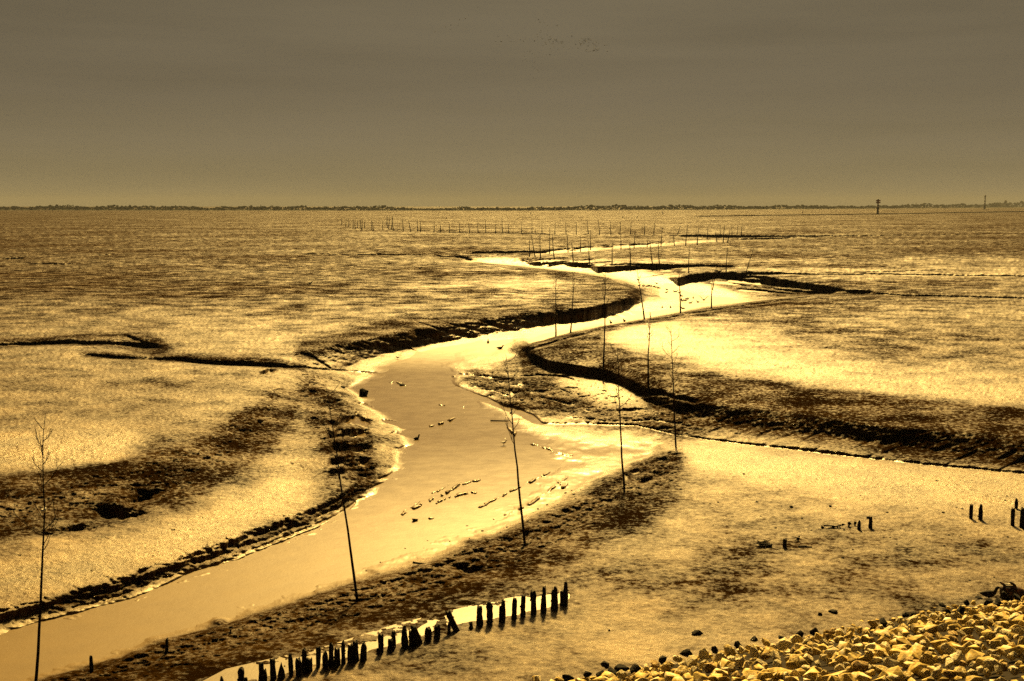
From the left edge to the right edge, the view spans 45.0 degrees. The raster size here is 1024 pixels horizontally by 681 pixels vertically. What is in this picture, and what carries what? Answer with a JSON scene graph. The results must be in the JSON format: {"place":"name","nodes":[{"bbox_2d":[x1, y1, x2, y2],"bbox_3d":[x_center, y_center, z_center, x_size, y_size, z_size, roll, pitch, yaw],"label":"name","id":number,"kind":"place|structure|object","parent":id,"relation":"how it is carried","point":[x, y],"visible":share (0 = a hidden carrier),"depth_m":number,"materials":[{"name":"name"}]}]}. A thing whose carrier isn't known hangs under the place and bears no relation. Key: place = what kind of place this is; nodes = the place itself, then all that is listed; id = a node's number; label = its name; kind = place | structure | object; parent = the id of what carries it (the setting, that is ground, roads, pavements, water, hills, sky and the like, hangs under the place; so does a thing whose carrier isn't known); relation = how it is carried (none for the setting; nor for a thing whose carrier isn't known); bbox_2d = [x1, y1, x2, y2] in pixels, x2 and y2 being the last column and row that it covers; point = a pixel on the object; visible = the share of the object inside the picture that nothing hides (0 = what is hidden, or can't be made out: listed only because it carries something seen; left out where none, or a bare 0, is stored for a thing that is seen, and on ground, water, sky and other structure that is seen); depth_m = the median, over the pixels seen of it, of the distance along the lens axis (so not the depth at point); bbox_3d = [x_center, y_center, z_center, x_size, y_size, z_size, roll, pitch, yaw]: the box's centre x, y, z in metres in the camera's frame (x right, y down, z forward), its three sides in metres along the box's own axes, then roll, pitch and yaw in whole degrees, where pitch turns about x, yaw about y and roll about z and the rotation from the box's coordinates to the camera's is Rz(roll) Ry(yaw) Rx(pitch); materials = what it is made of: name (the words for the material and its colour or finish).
{"place":"outdoors","nodes":[
{"label":"outdoors","id":0,"kind":"place"},
{"bbox_2d":[0,268,767,680],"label":"water","id":1,"kind":"structure","parent":0,"point":[466,444],"depth_m":45.13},
{"bbox_2d":[359,388,368,396],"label":"stone","id":2,"kind":"object","parent":1,"relation":"in","point":[363,392],"visible":0.85,"depth_m":74.05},
{"bbox_2d":[204,590,569,680],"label":"pool water","id":3,"kind":"structure","parent":0,"point":[460,615],"depth_m":31.75,"materials":[{"name":"liquid"}]},
{"bbox_2d":[237,667,243,680],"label":"timber pile","id":4,"kind":"object","parent":3,"relation":"in","point":[240,672],"visible":1,"depth_m":28.24,"materials":[{"name":"black wood"}]},
{"bbox_2d":[258,662,264,680],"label":"timber pile","id":5,"kind":"object","parent":3,"relation":"in","point":[261,672],"visible":1,"depth_m":28.42,"materials":[{"name":"black wood"}]},
{"bbox_2d":[270,658,276,679],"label":"timber pile","id":6,"kind":"object","parent":3,"relation":"in","point":[272,670],"visible":1,"depth_m":28.59,"materials":[{"name":"black wood"}]},
{"bbox_2d":[278,662,284,679],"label":"timber pile","id":7,"kind":"object","parent":3,"relation":"in","point":[281,673],"visible":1,"depth_m":28.66,"materials":[{"name":"black wood"}]},
{"bbox_2d":[288,653,292,675],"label":"timber pile","id":8,"kind":"object","parent":3,"relation":"in","point":[290,663],"visible":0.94,"depth_m":28.82,"materials":[{"name":"black wood"}]},
{"bbox_2d":[295,657,301,675],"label":"timber pile","id":9,"kind":"object","parent":3,"relation":"in","point":[298,665],"visible":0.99,"depth_m":28.81,"materials":[{"name":"black wood"}]},
{"bbox_2d":[301,648,307,672],"bbox_3d":[-4.892,7.692,29.118,0.185,0.926,0.187,0,6,0],"label":"timber pile","id":10,"kind":"object","parent":3,"relation":"in","point":[304,655],"visible":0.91,"depth_m":29.05,"materials":[{"name":"black wood"}]},
{"bbox_2d":[307,657,312,671],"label":"timber pile","id":11,"kind":"object","parent":3,"relation":"in","point":[309,665],"visible":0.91,"depth_m":29.06,"materials":[{"name":"black wood"}]},
{"bbox_2d":[316,646,320,667],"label":"timber pile","id":12,"kind":"object","parent":3,"relation":"in","point":[318,655],"visible":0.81,"depth_m":29.33,"materials":[{"name":"black wood"}]},
{"bbox_2d":[322,650,327,667],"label":"timber pile","id":13,"kind":"object","parent":3,"relation":"in","point":[325,660],"visible":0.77,"depth_m":29.31,"materials":[{"name":"black wood"}]},
{"bbox_2d":[328,642,333,666],"bbox_3d":[-4.315,7.644,29.445,0.156,0.939,0.162,0,6,0],"label":"timber pile","id":14,"kind":"object","parent":3,"relation":"in","point":[331,657],"visible":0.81,"depth_m":29.38,"materials":[{"name":"black wood"}]},
{"bbox_2d":[334,647,340,665],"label":"timber pile","id":15,"kind":"object","parent":3,"relation":"in","point":[337,657],"visible":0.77,"depth_m":29.44,"materials":[{"name":"black wood"}]},
{"bbox_2d":[341,640,345,663],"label":"timber pile","id":16,"kind":"object","parent":3,"relation":"in","point":[343,653],"visible":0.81,"depth_m":29.54,"materials":[{"name":"black wood"}]},
{"bbox_2d":[347,643,352,662],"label":"timber pile","id":17,"kind":"object","parent":3,"relation":"in","point":[350,654],"visible":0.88,"depth_m":29.64,"materials":[{"name":"black wood"}]},
{"bbox_2d":[352,640,358,661],"bbox_3d":[-3.763,7.635,29.774,0.177,0.872,0.177,0,6,0],"label":"timber pile","id":18,"kind":"object","parent":3,"relation":"in","point":[355,652],"visible":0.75,"depth_m":29.71,"materials":[{"name":"black wood"}]},
{"bbox_2d":[360,642,366,661],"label":"timber pile","id":19,"kind":"object","parent":3,"relation":"in","point":[363,655],"visible":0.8,"depth_m":29.71,"materials":[{"name":"black wood"}]},
{"bbox_2d":[378,633,383,652],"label":"timber pile","id":20,"kind":"object","parent":3,"relation":"in","point":[381,643],"visible":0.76,"depth_m":30.26,"materials":[{"name":"black wood"}]},
{"bbox_2d":[387,638,394,650],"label":"timber pile","id":21,"kind":"object","parent":3,"relation":"in","point":[391,647],"visible":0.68,"depth_m":30.41,"materials":[{"name":"black wood"}]},
{"bbox_2d":[401,625,408,646],"bbox_3d":[-2.663,7.517,30.740,0.188,0.857,0.183,0,6,0],"label":"timber pile","id":22,"kind":"object","parent":3,"relation":"in","point":[404,640],"visible":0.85,"depth_m":30.66,"materials":[{"name":"black wood"}]},
{"bbox_2d":[411,625,422,644],"bbox_3d":[-2.364,7.511,30.876,0.334,0.837,0.267,0,6,0],"label":"timber pile","id":23,"kind":"object","parent":3,"relation":"in","point":[417,639],"visible":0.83,"depth_m":30.79,"materials":[{"name":"black wood"}]},
{"bbox_2d":[424,627,431,640],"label":"timber pile","id":24,"kind":"object","parent":3,"relation":"in","point":[428,634],"visible":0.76,"depth_m":31.10,"materials":[{"name":"black wood"}]},
{"bbox_2d":[433,625,440,638],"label":"timber pile","id":25,"kind":"object","parent":3,"relation":"in","point":[437,629],"visible":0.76,"depth_m":31.22,"materials":[{"name":"black wood"}]},
{"bbox_2d":[445,610,459,631],"bbox_3d":[-1.500,7.381,31.845,0.451,0.900,0.233,0,6,0],"label":"timber pile","id":26,"kind":"object","parent":3,"relation":"in","point":[451,619],"visible":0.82,"depth_m":31.77,"materials":[{"name":"black wood"}]},
{"bbox_2d":[476,605,482,625],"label":"timber pile","id":27,"kind":"object","parent":3,"relation":"in","point":[479,619],"visible":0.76,"depth_m":32.22,"materials":[{"name":"black wood"}]},
{"bbox_2d":[486,600,492,624],"bbox_3d":[-0.586,7.290,32.369,0.203,0.967,0.204,0,6,0],"label":"timber pile","id":28,"kind":"object","parent":3,"relation":"in","point":[489,609],"visible":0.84,"depth_m":32.30,"materials":[{"name":"black wood"}]},
{"bbox_2d":[501,599,505,621],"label":"timber pile","id":29,"kind":"object","parent":3,"relation":"in","point":[503,613],"visible":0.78,"depth_m":32.49,"materials":[{"name":"black wood"}]},
{"bbox_2d":[511,597,516,618],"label":"timber pile","id":30,"kind":"object","parent":3,"relation":"in","point":[514,609],"visible":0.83,"depth_m":32.72,"materials":[{"name":"black wood"}]},
{"bbox_2d":[520,594,525,616],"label":"timber pile","id":31,"kind":"object","parent":3,"relation":"in","point":[523,606],"visible":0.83,"depth_m":32.92,"materials":[{"name":"black wood"}]},
{"bbox_2d":[530,590,536,614],"bbox_3d":[0.580,7.179,33.184,0.199,0.998,0.185,5,8,39],"label":"timber pile","id":32,"kind":"object","parent":3,"relation":"in","point":[533,596],"visible":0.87,"depth_m":33.10,"materials":[{"name":"black wood"}]},
{"bbox_2d":[542,585,546,611],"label":"timber pile","id":33,"kind":"object","parent":3,"relation":"in","point":[544,598],"visible":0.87,"depth_m":33.22,"materials":[{"name":"black wood"}]},
{"bbox_2d":[550,590,554,609],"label":"timber pile","id":34,"kind":"object","parent":3,"relation":"in","point":[552,600],"visible":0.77,"depth_m":33.44,"materials":[{"name":"black wood"}]},
{"bbox_2d":[554,586,557,609],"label":"timber pile","id":35,"kind":"object","parent":3,"relation":"in","point":[555,598],"visible":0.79,"depth_m":33.45,"materials":[{"name":"black wood"}]},
{"bbox_2d":[560,590,563,605],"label":"timber pile","id":36,"kind":"object","parent":3,"relation":"in","point":[561,597],"visible":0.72,"depth_m":33.81,"materials":[{"name":"black wood"}]},
{"bbox_2d":[0,206,1023,680],"bbox_3d":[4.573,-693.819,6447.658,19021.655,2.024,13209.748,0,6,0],"label":"mudflat","id":37,"kind":"structure","parent":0,"point":[168,376],"depth_m":61.88,"materials":[{"name":"soil"}]},
{"bbox_2d":[11,413,64,680],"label":"withy","id":38,"kind":"object","parent":37,"relation":"on","point":[43,510],"visible":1,"depth_m":27.39,"materials":[{"name":"brown plant"}]},
{"bbox_2d":[89,655,93,672],"bbox_3d":[-10.143,7.971,29.826,0.111,0.772,0.108,0,6,0],"label":"wooden post","id":39,"kind":"object","parent":37,"relation":"on","point":[91,667],"visible":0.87,"depth_m":29.77,"materials":[{"name":"black wood"}]},
{"bbox_2d":[320,382,358,601],"bbox_3d":[-4.846,4.497,34.559,1.031,6.729,0.896,0,6,0],"label":"withy","id":40,"kind":"object","parent":37,"relation":"on","point":[350,550],"visible":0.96,"depth_m":34.61,"materials":[{"name":"brown plant"}]},
{"bbox_2d":[492,352,526,545],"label":"withy","id":41,"kind":"object","parent":37,"relation":"on","point":[519,494],"visible":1,"depth_m":40.23,"materials":[{"name":"brown plant"}]},
{"bbox_2d":[554,274,558,335],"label":"withy","id":42,"kind":"object","parent":37,"relation":"on","point":[555,310],"visible":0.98,"depth_m":107.68,"materials":[{"name":"brown plant"}]},
{"bbox_2d":[563,581,567,605],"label":"timber pile","id":43,"kind":"object","parent":37,"relation":"in","point":[565,589],"visible":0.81,"depth_m":33.79,"materials":[{"name":"black wood"}]},
{"bbox_2d":[570,272,575,332],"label":"withy","id":44,"kind":"object","parent":37,"relation":"on","point":[572,305],"visible":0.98,"depth_m":109.12,"materials":[{"name":"brown plant"}]},
{"bbox_2d":[601,268,609,375],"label":"withy","id":45,"kind":"object","parent":37,"relation":"on","point":[604,323],"visible":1,"depth_m":79.00,"materials":[{"name":"brown plant"}]},
{"bbox_2d":[610,345,631,491],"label":"withy","id":46,"kind":"object","parent":37,"relation":"on","point":[619,412],"visible":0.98,"depth_m":47.87,"materials":[{"name":"brown plant"}]},
{"bbox_2d":[635,269,644,319],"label":"withy","id":47,"kind":"object","parent":37,"relation":"on","point":[638,278],"visible":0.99,"depth_m":110.88,"materials":[{"name":"brown plant"}]},
{"bbox_2d":[646,312,652,394],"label":"withy","id":48,"kind":"object","parent":37,"relation":"on","point":[649,333],"visible":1,"depth_m":70.99,"materials":[{"name":"brown plant"}]},
{"bbox_2d":[662,325,679,447],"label":"withy","id":49,"kind":"object","parent":37,"relation":"on","point":[669,330],"visible":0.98,"depth_m":57.16,"materials":[{"name":"brown plant"}]},
{"bbox_2d":[696,211,1023,216],"bbox_3d":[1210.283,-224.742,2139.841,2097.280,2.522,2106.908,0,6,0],"label":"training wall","id":50,"kind":"structure","parent":37,"relation":"on","point":[859,214],"depth_m":1343.73,"materials":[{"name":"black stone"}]},
{"bbox_2d":[978,504,982,519],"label":"wooden post","id":51,"kind":"object","parent":37,"relation":"on","point":[980,514],"visible":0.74,"depth_m":43.01,"materials":[{"name":"black wood"}]},
{"bbox_2d":[999,581,1023,599],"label":"rusty drum","id":52,"kind":"object","parent":37,"relation":"on","point":[1011,589],"visible":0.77,"depth_m":34.22,"materials":[{"name":"metal"}]},
{"bbox_2d":[1010,507,1014,525],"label":"wooden post","id":53,"kind":"object","parent":37,"relation":"on","point":[1012,516],"visible":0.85,"depth_m":42.20,"materials":[{"name":"black wood"}]},
{"bbox_2d":[1019,507,1023,527],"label":"wooden post","id":54,"kind":"object","parent":37,"relation":"on","point":[1021,524],"visible":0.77,"depth_m":41.92,"materials":[{"name":"black wood"}]},
{"bbox_2d":[0,207,1023,210],"bbox_3d":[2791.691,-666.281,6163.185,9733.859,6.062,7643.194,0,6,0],"label":"land","id":55,"kind":"structure","parent":0,"point":[556,210],"depth_m":2605.22,"materials":[{"name":"brown plant"}]},
{"bbox_2d":[0,201,1023,210],"bbox_3d":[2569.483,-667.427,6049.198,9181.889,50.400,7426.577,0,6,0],"label":"woods","id":56,"kind":"object","parent":55,"relation":"on","point":[251,207],"visible":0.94,"depth_m":2576.37,"materials":[{"name":"brown plant"}]},
{"bbox_2d":[0,0,1023,205],"label":"sky","id":57,"kind":"structure","parent":0,"point":[103,102],"materials":[{"name":"grey"}]},
{"bbox_2d":[753,539,771,547],"bbox_3d":[8.062,6.494,39.622,0.632,0.276,0.442,0,6,0],"label":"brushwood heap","id":58,"kind":"object","parent":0,"point":[765,543],"visible":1,"depth_m":39.57,"materials":[{"name":"black wood"}]},
{"bbox_2d":[589,601,1023,680],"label":"dike slope","id":59,"kind":"structure","parent":0,"point":[1007,675],"depth_m":23.63,"materials":[{"name":"stone"}]},
{"bbox_2d":[614,664,628,671],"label":"riprap stone","id":60,"kind":"object","parent":59,"relation":"on","point":[618,667],"visible":0.84,"depth_m":28.05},
{"bbox_2d":[616,670,626,679],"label":"riprap stone","id":61,"kind":"object","parent":59,"relation":"on","point":[622,674],"visible":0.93,"depth_m":26.21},
{"bbox_2d":[630,664,640,673],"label":"riprap stone","id":62,"kind":"object","parent":59,"relation":"on","point":[635,668],"visible":0.85,"depth_m":27.72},
{"bbox_2d":[661,661,670,671],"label":"riprap stone","id":63,"kind":"object","parent":59,"relation":"on","point":[666,666],"visible":0.84,"depth_m":25.73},
{"bbox_2d":[674,665,690,676],"bbox_3d":[3.263,6.390,23.711,0.363,0.309,0.232,-10,1,-38],"label":"riprap stone","id":64,"kind":"object","parent":59,"relation":"on","point":[680,670],"visible":0.54,"depth_m":23.66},
{"bbox_2d":[684,655,697,664],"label":"riprap stone","id":65,"kind":"object","parent":59,"relation":"on","point":[691,660],"visible":0.94,"depth_m":27.13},
{"bbox_2d":[699,647,708,660],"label":"riprap stone","id":66,"kind":"object","parent":59,"relation":"on","point":[704,653],"visible":0.85,"depth_m":28.46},
{"bbox_2d":[703,662,717,672],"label":"riprap stone","id":67,"kind":"object","parent":59,"relation":"on","point":[710,667],"visible":0.84,"depth_m":24.71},
{"bbox_2d":[714,653,725,661],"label":"riprap stone","id":68,"kind":"object","parent":59,"relation":"on","point":[718,657],"visible":0.77,"depth_m":26.67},
{"bbox_2d":[723,644,735,656],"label":"riprap stone","id":69,"kind":"object","parent":59,"relation":"on","point":[729,650],"visible":0.93,"depth_m":28.02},
{"bbox_2d":[727,662,735,671],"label":"riprap stone","id":70,"kind":"object","parent":59,"relation":"on","point":[732,666],"visible":0.91,"depth_m":24.07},
{"bbox_2d":[735,656,744,668],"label":"riprap stone","id":71,"kind":"object","parent":59,"relation":"on","point":[739,661],"visible":0.76,"depth_m":25.19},
{"bbox_2d":[749,646,759,657],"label":"riprap stone","id":72,"kind":"object","parent":59,"relation":"on","point":[753,652],"visible":1,"depth_m":26.58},
{"bbox_2d":[770,650,780,660],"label":"riprap stone","id":73,"kind":"object","parent":59,"relation":"on","point":[774,654],"visible":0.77,"depth_m":25.02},
{"bbox_2d":[772,659,781,667],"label":"riprap stone","id":74,"kind":"object","parent":59,"relation":"on","point":[777,663],"visible":0.95,"depth_m":22.66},
{"bbox_2d":[532,596,1023,680],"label":"riprap","id":75,"kind":"object","parent":59,"relation":"on","point":[970,649],"visible":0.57,"depth_m":22.71,"materials":[{"name":"stone"}]},
{"bbox_2d":[775,637,792,650],"bbox_3d":[6.078,6.801,27.711,0.399,0.205,0.233,-28,11,-1],"label":"riprap stone","id":76,"kind":"object","parent":59,"relation":"on","point":[784,643],"visible":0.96,"depth_m":27.64,"materials":[{"name":"stone"}]},
{"bbox_2d":[789,654,799,662],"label":"riprap stone","id":77,"kind":"object","parent":59,"relation":"on","point":[794,658],"visible":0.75,"depth_m":22.33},
{"bbox_2d":[789,634,803,644],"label":"riprap stone","id":78,"kind":"object","parent":59,"relation":"on","point":[794,639],"visible":0.72,"depth_m":29.14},
{"bbox_2d":[803,653,813,662],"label":"riprap stone","id":79,"kind":"object","parent":59,"relation":"on","point":[808,658],"visible":0.81,"depth_m":22.68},
{"bbox_2d":[851,643,863,651],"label":"riprap stone","id":80,"kind":"object","parent":59,"relation":"on","point":[856,647],"visible":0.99,"depth_m":23.80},
{"bbox_2d":[851,660,868,671],"bbox_3d":[5.575,5.234,19.810,0.302,0.210,0.198,0,6,3],"label":"riprap stone","id":81,"kind":"object","parent":59,"relation":"on","point":[859,665],"visible":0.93,"depth_m":19.75,"materials":[{"name":"stone"}]},
{"bbox_2d":[863,650,873,661],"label":"riprap stone","id":82,"kind":"object","parent":59,"relation":"on","point":[868,656],"visible":0.97,"depth_m":21.19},
{"bbox_2d":[867,620,877,627],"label":"riprap stone","id":83,"kind":"object","parent":59,"relation":"on","point":[873,623],"visible":0.99,"depth_m":30.72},
{"bbox_2d":[872,665,886,673],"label":"riprap stone","id":84,"kind":"object","parent":59,"relation":"on","point":[878,669],"visible":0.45,"depth_m":19.27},
{"bbox_2d":[880,642,890,653],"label":"riprap stone","id":85,"kind":"object","parent":59,"relation":"on","point":[885,645],"visible":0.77,"depth_m":22.38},
{"bbox_2d":[883,657,899,668],"bbox_3d":[6.133,5.251,19.960,0.289,0.206,0.244,21,29,-6],"label":"riprap stone","id":86,"kind":"object","parent":59,"relation":"on","point":[888,662],"visible":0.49,"depth_m":19.93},
{"bbox_2d":[903,671,913,680],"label":"riprap stone","id":87,"kind":"object","parent":59,"relation":"on","point":[908,674],"visible":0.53,"depth_m":18.06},
{"bbox_2d":[907,615,917,624],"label":"riprap stone","id":88,"kind":"object","parent":59,"relation":"on","point":[913,619],"visible":0.91,"depth_m":29.71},
{"bbox_2d":[921,668,930,677],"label":"riprap stone","id":89,"kind":"object","parent":59,"relation":"on","point":[925,673],"visible":0.91,"depth_m":17.50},
{"bbox_2d":[922,653,935,665],"bbox_3d":[6.418,4.917,19.023,0.158,0.255,0.141,-41,-5,31],"label":"riprap stone","id":90,"kind":"object","parent":59,"relation":"on","point":[928,658],"visible":0.91,"depth_m":18.98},
{"bbox_2d":[929,665,942,679],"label":"riprap stone","id":91,"kind":"object","parent":59,"relation":"on","point":[936,673],"visible":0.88,"depth_m":17.52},
{"bbox_2d":[938,623,947,631],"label":"riprap stone","id":92,"kind":"object","parent":59,"relation":"on","point":[942,627],"visible":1,"depth_m":25.18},
{"bbox_2d":[940,643,955,654],"bbox_3d":[7.215,5.138,20.459,0.267,0.201,0.199,34,41,3],"label":"riprap stone","id":93,"kind":"object","parent":59,"relation":"on","point":[946,649],"visible":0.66,"depth_m":20.42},
{"bbox_2d":[945,658,953,668],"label":"riprap stone","id":94,"kind":"object","parent":59,"relation":"on","point":[949,662],"visible":1,"depth_m":17.96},
{"bbox_2d":[950,612,961,619],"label":"riprap stone","id":95,"kind":"object","parent":59,"relation":"on","point":[955,615],"visible":0.95,"depth_m":28.89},
{"bbox_2d":[949,652,965,665],"bbox_3d":[6.882,4.947,19.184,0.328,0.156,0.222,9,43,-9],"label":"riprap stone","id":96,"kind":"object","parent":59,"relation":"on","point":[957,657],"visible":0.64,"depth_m":19.14,"materials":[{"name":"stone"}]},
{"bbox_2d":[953,666,966,679],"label":"riprap stone","id":97,"kind":"object","parent":59,"relation":"on","point":[960,671],"visible":0.92,"depth_m":17.26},
{"bbox_2d":[960,627,973,636],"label":"riprap stone","id":98,"kind":"object","parent":59,"relation":"on","point":[967,630],"visible":0.63,"depth_m":23.99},
{"bbox_2d":[974,626,984,636],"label":"riprap stone","id":99,"kind":"object","parent":59,"relation":"on","point":[979,629],"visible":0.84,"depth_m":23.21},
{"bbox_2d":[983,668,991,677],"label":"riprap stone","id":100,"kind":"object","parent":59,"relation":"on","point":[987,673],"visible":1,"depth_m":16.16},
{"bbox_2d":[986,603,996,611],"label":"riprap stone","id":101,"kind":"object","parent":59,"relation":"on","point":[991,607],"visible":0.94,"depth_m":29.46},
{"bbox_2d":[983,658,1001,670],"bbox_3d":[6.737,4.538,17.331,0.267,0.148,0.197,-13,-40,33],"label":"riprap stone","id":102,"kind":"object","parent":59,"relation":"on","point":[989,663],"visible":0.84,"depth_m":17.28,"materials":[{"name":"stone"}]},
{"bbox_2d":[994,665,1002,674],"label":"riprap stone","id":103,"kind":"object","parent":59,"relation":"on","point":[998,670],"visible":1,"depth_m":16.13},
{"bbox_2d":[999,590,1010,599],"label":"riprap stone","id":104,"kind":"object","parent":59,"relation":"on","point":[1004,595],"visible":1,"depth_m":33.78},
{"bbox_2d":[1007,651,1017,660],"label":"riprap stone","id":105,"kind":"object","parent":59,"relation":"on","point":[1013,655],"visible":1,"depth_m":18.00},
{"bbox_2d":[1009,666,1019,675],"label":"riprap stone","id":106,"kind":"object","parent":59,"relation":"on","point":[1014,671],"visible":1,"depth_m":15.88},
{"bbox_2d":[1013,628,1023,636],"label":"riprap stone","id":107,"kind":"object","parent":59,"relation":"on","point":[1020,631],"visible":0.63,"depth_m":22.01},
{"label":"riprap stone","id":108,"kind":"object","parent":59,"relation":"on","visible":0},
{"bbox_2d":[979,586,1001,598],"bbox_3d":[12.537,6.635,32.396,0.583,0.400,0.196,0,6,0],"label":"duck","id":109,"kind":"object","parent":108,"relation":"on","point":[988,593],"visible":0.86,"depth_m":32.34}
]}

